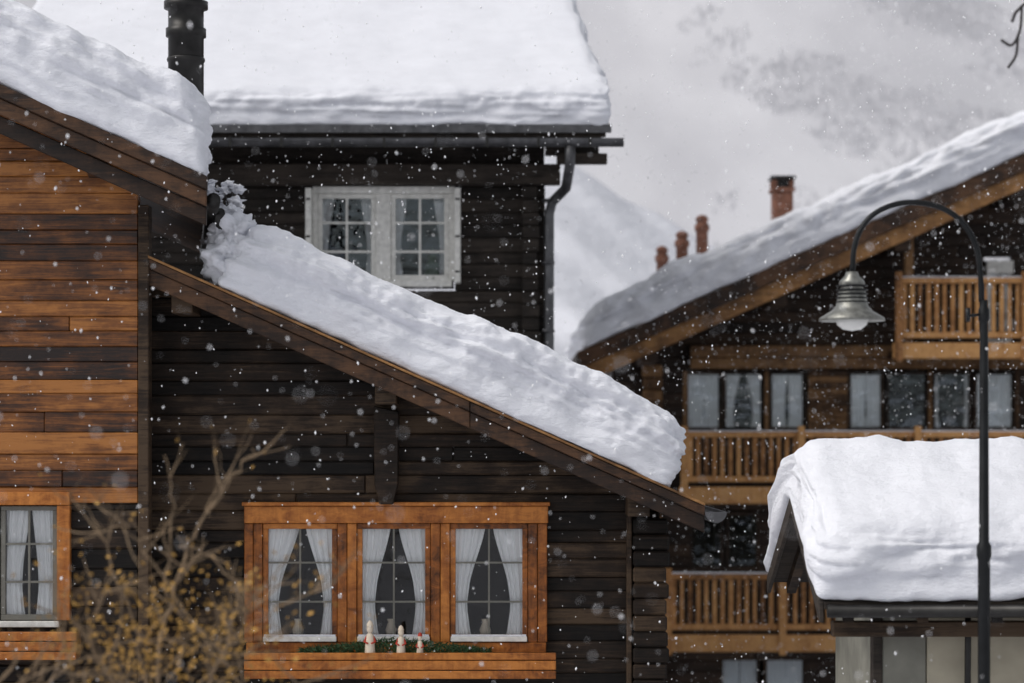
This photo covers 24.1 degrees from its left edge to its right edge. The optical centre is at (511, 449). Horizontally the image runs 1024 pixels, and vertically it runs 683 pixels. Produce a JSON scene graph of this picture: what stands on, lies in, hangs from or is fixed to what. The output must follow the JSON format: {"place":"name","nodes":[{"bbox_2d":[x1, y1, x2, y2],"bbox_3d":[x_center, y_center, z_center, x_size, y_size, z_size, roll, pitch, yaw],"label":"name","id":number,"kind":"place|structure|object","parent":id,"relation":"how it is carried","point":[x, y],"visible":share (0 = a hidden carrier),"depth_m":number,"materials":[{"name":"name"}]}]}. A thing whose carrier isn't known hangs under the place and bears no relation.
{"place":"outdoors","nodes":[
{"label":"outdoors","id":0,"kind":"place"},
{"bbox_2d":[0,98,206,252],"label":"roof boards","id":1,"kind":"object","parent":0,"point":[181,227],"visible":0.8,"depth_m":28.48,"materials":[{"name":"brown wood"}]},
{"bbox_2d":[86,145,108,177],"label":"purlins","id":2,"kind":"object","parent":1,"relation":"attached to","point":[90,176],"visible":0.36,"depth_m":23.68,"materials":[{"name":"brown wood"}]},
{"bbox_2d":[0,84,207,225],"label":"bargeboards","id":3,"kind":"object","parent":1,"relation":"attached to","point":[102,170],"visible":1,"depth_m":23.23,"materials":[{"name":"brown wood"}]},
{"bbox_2d":[199,193,220,262],"bbox_3d":[-3.388,-2.429,26.800,0.140,0.140,7.068,0,0,-8],"label":"gutter","id":4,"kind":"object","parent":3,"relation":"attached to","point":[213,203],"visible":0.55,"depth_m":23.78,"materials":[{"name":"metal"}]},
{"bbox_2d":[215,208,224,229],"bbox_3d":[-2.959,-2.083,24.413,0.110,0.722,0.483,0,0,-3],"label":"downpipe","id":5,"kind":"object","parent":4,"relation":"attached to","point":[220,214],"visible":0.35,"depth_m":24.21,"materials":[{"name":"metal"}]},
{"bbox_2d":[164,0,207,95],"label":"flue pipe","id":6,"kind":"object","parent":1,"relation":"attached to","point":[188,53],"visible":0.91,"depth_m":25.43,"materials":[{"name":"metal"}]},
{"bbox_2d":[0,0,212,175],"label":"roof snow","id":7,"kind":"structure","parent":0,"point":[29,37],"depth_m":23.19,"materials":[{"name":"white snow"}]},
{"bbox_2d":[221,203,243,214],"bbox_3d":[-2.880,-2.427,24.599,0.276,0.209,0.222,0,0,7],"label":"snow lump","id":8,"kind":"object","parent":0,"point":[230,208],"visible":0.4,"depth_m":24.52,"materials":[{"name":"white snow"}]},
{"bbox_2d":[218,225,685,486],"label":"roof snow","id":9,"kind":"structure","parent":0,"point":[488,350],"depth_m":24.01,"materials":[{"name":"white snow"}]},
{"bbox_2d":[0,0,1023,682],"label":"falling snow","id":10,"kind":"structure","parent":0,"point":[630,268],"depth_m":23.99,"materials":[{"name":"white snow"}]},
{"bbox_2d":[14,0,1023,260],"bbox_3d":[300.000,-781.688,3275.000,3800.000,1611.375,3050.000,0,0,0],"label":"misty mountain","id":11,"kind":"structure","parent":0,"point":[700,120],"depth_m":2607.47,"materials":[{"name":"white snow"}]},
{"bbox_2d":[678,0,1023,260],"bbox_3d":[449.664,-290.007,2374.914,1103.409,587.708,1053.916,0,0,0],"label":"conifer forest","id":12,"kind":"object","parent":11,"relation":"on","point":[936,114],"visible":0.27,"depth_m":2580.91,"materials":[{"name":"grey plant"}]},
{"bbox_2d":[407,154,715,356],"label":"snow hill","id":13,"kind":"structure","parent":0,"point":[573,293],"depth_m":117.38,"materials":[{"name":"white snow"}]},
{"bbox_3d":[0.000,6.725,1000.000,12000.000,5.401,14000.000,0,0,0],"label":"ground","id":14,"kind":"structure","parent":0,"visible":0},
{"bbox_2d":[0,503,137,682],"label":"planks","id":15,"kind":"object","parent":14,"relation":"on","point":[96,559],"visible":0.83,"depth_m":24.02,"materials":[{"name":"brown wood"}]},
{"bbox_2d":[0,620,61,626],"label":"sill","id":16,"kind":"structure","parent":15,"relation":"attached to","point":[28,623],"depth_m":23.95,"materials":[{"name":"white paint"}]},
{"bbox_2d":[0,492,71,619],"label":"window trim","id":17,"kind":"structure","parent":16,"relation":"on","point":[46,498],"depth_m":23.93,"materials":[{"name":"brown wood"}]},
{"bbox_2d":[0,506,56,619],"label":"window frame","id":18,"kind":"object","parent":17,"relation":"in","point":[3,614],"visible":0.87,"depth_m":24.00,"materials":[{"name":"paint"}]},
{"bbox_2d":[6,510,52,614],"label":"window muntins","id":19,"kind":"object","parent":18,"relation":"attached to","point":[29,544],"visible":1,"depth_m":24.01,"materials":[{"name":"paint"}]},
{"bbox_2d":[6,510,52,613],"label":"curtains","id":20,"kind":"object","parent":17,"relation":"attached to","point":[17,523],"visible":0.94,"depth_m":24.07,"materials":[{"name":"white fabric"}]},
{"bbox_2d":[0,505,62,623],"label":"room interior","id":21,"kind":"object","parent":15,"relation":"attached to","point":[34,588],"visible":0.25,"depth_m":25.20,"materials":[{"name":"black"}]},
{"bbox_2d":[0,632,80,659],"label":"flower box","id":22,"kind":"object","parent":15,"relation":"attached to","point":[23,636],"visible":0.56,"depth_m":23.70,"materials":[{"name":"brown wood"}]},
{"bbox_2d":[0,115,139,502],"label":"larch planks","id":23,"kind":"object","parent":15,"relation":"on","point":[67,237],"visible":0.86,"depth_m":24.00,"materials":[{"name":"brown wood"}]},
{"bbox_2d":[138,205,151,682],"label":"corner post","id":24,"kind":"object","parent":14,"relation":"on","point":[144,376],"visible":1,"depth_m":23.98,"materials":[{"name":"brown wood"}]},
{"bbox_2d":[0,419,380,682],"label":"bare shrub","id":25,"kind":"object","parent":14,"relation":"on","point":[157,674],"visible":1,"depth_m":13.95,"materials":[{"name":"brown plant"}]},
{"bbox_2d":[32,0,623,493],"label":"weathered chalet","id":26,"kind":"object","parent":14,"relation":"on","point":[488,40],"visible":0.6,"depth_m":36.48,"materials":[{"name":"wood"}]},
{"bbox_2d":[305,186,460,286],"bbox_3d":[-1.949,-3.239,36.380,2.338,1.521,0.360,0,0,0],"label":"window frame","id":27,"kind":"structure","parent":26,"relation":"in","point":[383,194],"depth_m":36.41,"materials":[{"name":"white paint"}]},
{"bbox_2d":[152,288,659,682],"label":"timber walls","id":28,"kind":"structure","parent":14,"relation":"on","point":[183,351],"depth_m":24.75,"materials":[{"name":"brown wood"}]},
{"bbox_2d":[374,406,399,503],"bbox_3d":[-1.289,0.053,24.668,0.260,1.008,0.155,0,0,0],"label":"bracket","id":29,"kind":"object","parent":28,"relation":"attached to","point":[386,439],"visible":1,"depth_m":24.59,"materials":[{"name":"brown wood"}]},
{"bbox_2d":[242,502,549,652],"bbox_3d":[-1.191,1.310,24.750,3.166,1.546,0.240,0,0,0],"label":"window trim","id":30,"kind":"structure","parent":28,"relation":"attached to","point":[347,517],"depth_m":24.68,"materials":[{"name":"brown wood"}]},
{"bbox_2d":[268,529,521,633],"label":"window muntins","id":31,"kind":"object","parent":30,"relation":"attached to","point":[394,601],"visible":0.98,"depth_m":24.71,"materials":[{"name":"paint"}]},
{"bbox_2d":[263,636,526,641],"bbox_3d":[-1.201,1.944,24.677,2.713,0.052,0.044,0,0,0],"label":"weather bar","id":32,"kind":"object","parent":30,"relation":"attached to","point":[453,638],"visible":0.86,"depth_m":24.66,"materials":[{"name":"white paint"}]},
{"bbox_2d":[264,634,525,635],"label":"snow on sill","id":33,"kind":"structure","parent":32,"relation":"on","point":[403,634],"depth_m":24.68,"materials":[{"name":"white snow"}]},
{"bbox_2d":[269,529,521,633],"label":"curtains","id":34,"kind":"object","parent":30,"relation":"attached to","point":[375,541],"visible":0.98,"depth_m":24.77,"materials":[{"name":"white fabric"}]},
{"bbox_2d":[263,523,527,640],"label":"sash trim","id":35,"kind":"structure","parent":30,"relation":"attached to","point":[425,526],"depth_m":24.70,"materials":[{"name":"wood"}]},
{"bbox_2d":[244,653,555,678],"bbox_3d":[-1.136,2.192,24.488,3.166,0.264,0.275,0,0,0],"label":"flower box","id":36,"kind":"object","parent":28,"relation":"attached to","point":[451,661],"visible":0.86,"depth_m":24.35,"materials":[{"name":"brown wood"}]},
{"bbox_2d":[363,620,375,652],"bbox_3d":[-1.445,1.913,24.413,0.118,0.366,0.119,0,0,-44],"label":"figurine","id":37,"kind":"object","parent":36,"relation":"on","point":[369,641],"visible":0.97,"depth_m":24.39,"materials":[{"name":"beige ceramic"}]},
{"bbox_2d":[296,636,493,652],"bbox_3d":[-1.197,2.005,24.499,2.026,0.250,0.258,0,0,0],"label":"fir garland","id":38,"kind":"object","parent":36,"relation":"on","point":[358,648],"visible":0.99,"depth_m":24.46},
{"bbox_2d":[395,625,405,652],"bbox_3d":[-1.129,1.938,24.410,0.104,0.315,0.110,0,0,-40],"label":"figurine","id":39,"kind":"object","parent":36,"relation":"on","point":[400,643],"visible":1,"depth_m":24.39,"materials":[{"name":"beige ceramic"}]},
{"bbox_2d":[416,632,423,652],"bbox_3d":[-0.936,1.974,24.406,0.089,0.244,0.099,0,0,0],"label":"figurine","id":40,"kind":"object","parent":36,"relation":"on","point":[419,645],"visible":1,"depth_m":24.40,"materials":[{"name":"beige ceramic"}]},
{"bbox_2d":[279,523,527,634],"bbox_3d":[-1.201,1.361,25.325,2.825,1.309,1.150,0,0,0],"label":"room interior","id":41,"kind":"object","parent":28,"relation":"attached to","point":[477,614],"visible":0.31,"depth_m":25.90,"materials":[{"name":"black"}]},
{"bbox_2d":[292,619,490,633],"bbox_3d":[-1.249,1.846,24.890,2.062,0.186,0.117,0,0,0],"label":"vase","id":42,"kind":"object","parent":41,"relation":"in","point":[483,628],"visible":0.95,"depth_m":24.85,"materials":[{"name":"beige"}]},
{"bbox_2d":[171,287,649,516],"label":"purlins","id":43,"kind":"object","parent":28,"relation":"attached to","point":[632,508],"visible":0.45,"depth_m":24.15,"materials":[{"name":"brown wood"}]},
{"bbox_2d":[218,299,676,503],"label":"roof boards","id":44,"kind":"object","parent":28,"relation":"on","point":[442,399],"visible":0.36,"depth_m":27.94,"materials":[{"name":"brown wood"}]},
{"bbox_2d":[206,223,220,244],"bbox_3d":[-2.964,-2.147,24.498,0.329,0.459,0.315,0,0,0],"label":"snow lump","id":45,"kind":"object","parent":44,"relation":"on","point":[212,234],"visible":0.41,"depth_m":24.41,"materials":[{"name":"white snow"}]},
{"bbox_2d":[199,233,236,290],"bbox_3d":[-2.934,-1.894,24.297,0.485,0.607,0.548,0,0,0],"label":"snow lump","id":46,"kind":"object","parent":44,"relation":"on","point":[215,255],"visible":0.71,"depth_m":24.16,"materials":[{"name":"white snow"}]},
{"bbox_2d":[200,179,246,245],"bbox_3d":[-3.256,-2.509,26.462,0.594,1.009,0.724,0,0,-32],"label":"lump of snow","id":47,"kind":"object","parent":44,"relation":"on","point":[226,185],"visible":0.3,"depth_m":26.36,"materials":[{"name":"white snow"}]},
{"bbox_2d":[213,210,256,249],"bbox_3d":[-2.789,-2.179,24.369,0.522,0.527,0.498,0,0,0],"label":"snow lump","id":48,"kind":"object","parent":44,"relation":"on","point":[234,223],"visible":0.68,"depth_m":24.24,"materials":[{"name":"white snow"}]},
{"bbox_2d":[149,259,704,531],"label":"bargeboards","id":49,"kind":"object","parent":44,"relation":"attached to","point":[421,398],"visible":1,"depth_m":24.04,"materials":[{"name":"brown wood"}]},
{"bbox_2d":[148,255,704,505],"bbox_3d":[-0.855,-0.695,24.015,5.570,2.503,0.070,0,0,0],"label":"roof edge lath","id":50,"kind":"object","parent":49,"relation":"attached to","point":[426,380],"visible":1,"depth_m":23.98,"materials":[{"name":"brown wood"}]},
{"bbox_2d":[678,504,726,522],"bbox_3d":[2.040,0.675,28.750,0.220,0.110,9.500,0,0,0],"label":"gutter","id":51,"kind":"object","parent":44,"relation":"attached to","point":[717,516],"visible":0.44,"depth_m":24.00,"materials":[{"name":"metal"}]},
{"bbox_2d":[632,518,669,682],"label":"log ends","id":52,"kind":"object","parent":28,"relation":"attached to","point":[648,570],"visible":0.99,"depth_m":24.53,"materials":[{"name":"brown wood"}]},
{"bbox_2d":[537,523,537,639],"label":"side walls","id":53,"kind":"structure","parent":14,"relation":"on","point":[537,581],"depth_m":33.40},
{"bbox_2d":[626,515,631,682],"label":"eave post","id":54,"kind":"object","parent":14,"relation":"on","point":[628,598],"visible":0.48,"depth_m":24.55,"materials":[{"name":"brown wood"}]},
{"bbox_2d":[564,111,1023,682],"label":"balcony chalet","id":55,"kind":"object","parent":14,"relation":"on","point":[878,397],"visible":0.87,"depth_m":49.95,"materials":[{"name":"brown wood"}]},
{"bbox_2d":[763,434,1023,682],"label":"plaster shed","id":56,"kind":"structure","parent":14,"relation":"on","point":[855,485],"depth_m":20.47,"materials":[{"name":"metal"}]},
{"bbox_2d":[819,200,990,682],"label":"street lamp","id":57,"kind":"object","parent":14,"relation":"on","point":[857,312],"visible":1,"depth_m":18.57,"materials":[{"name":"metal"}]},
{"bbox_2d":[1001,3,1023,68],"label":"bare tree","id":58,"kind":"object","parent":14,"relation":"on","point":[1017,10],"visible":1,"depth_m":16.99,"materials":[{"name":"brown plant"}]}
]}

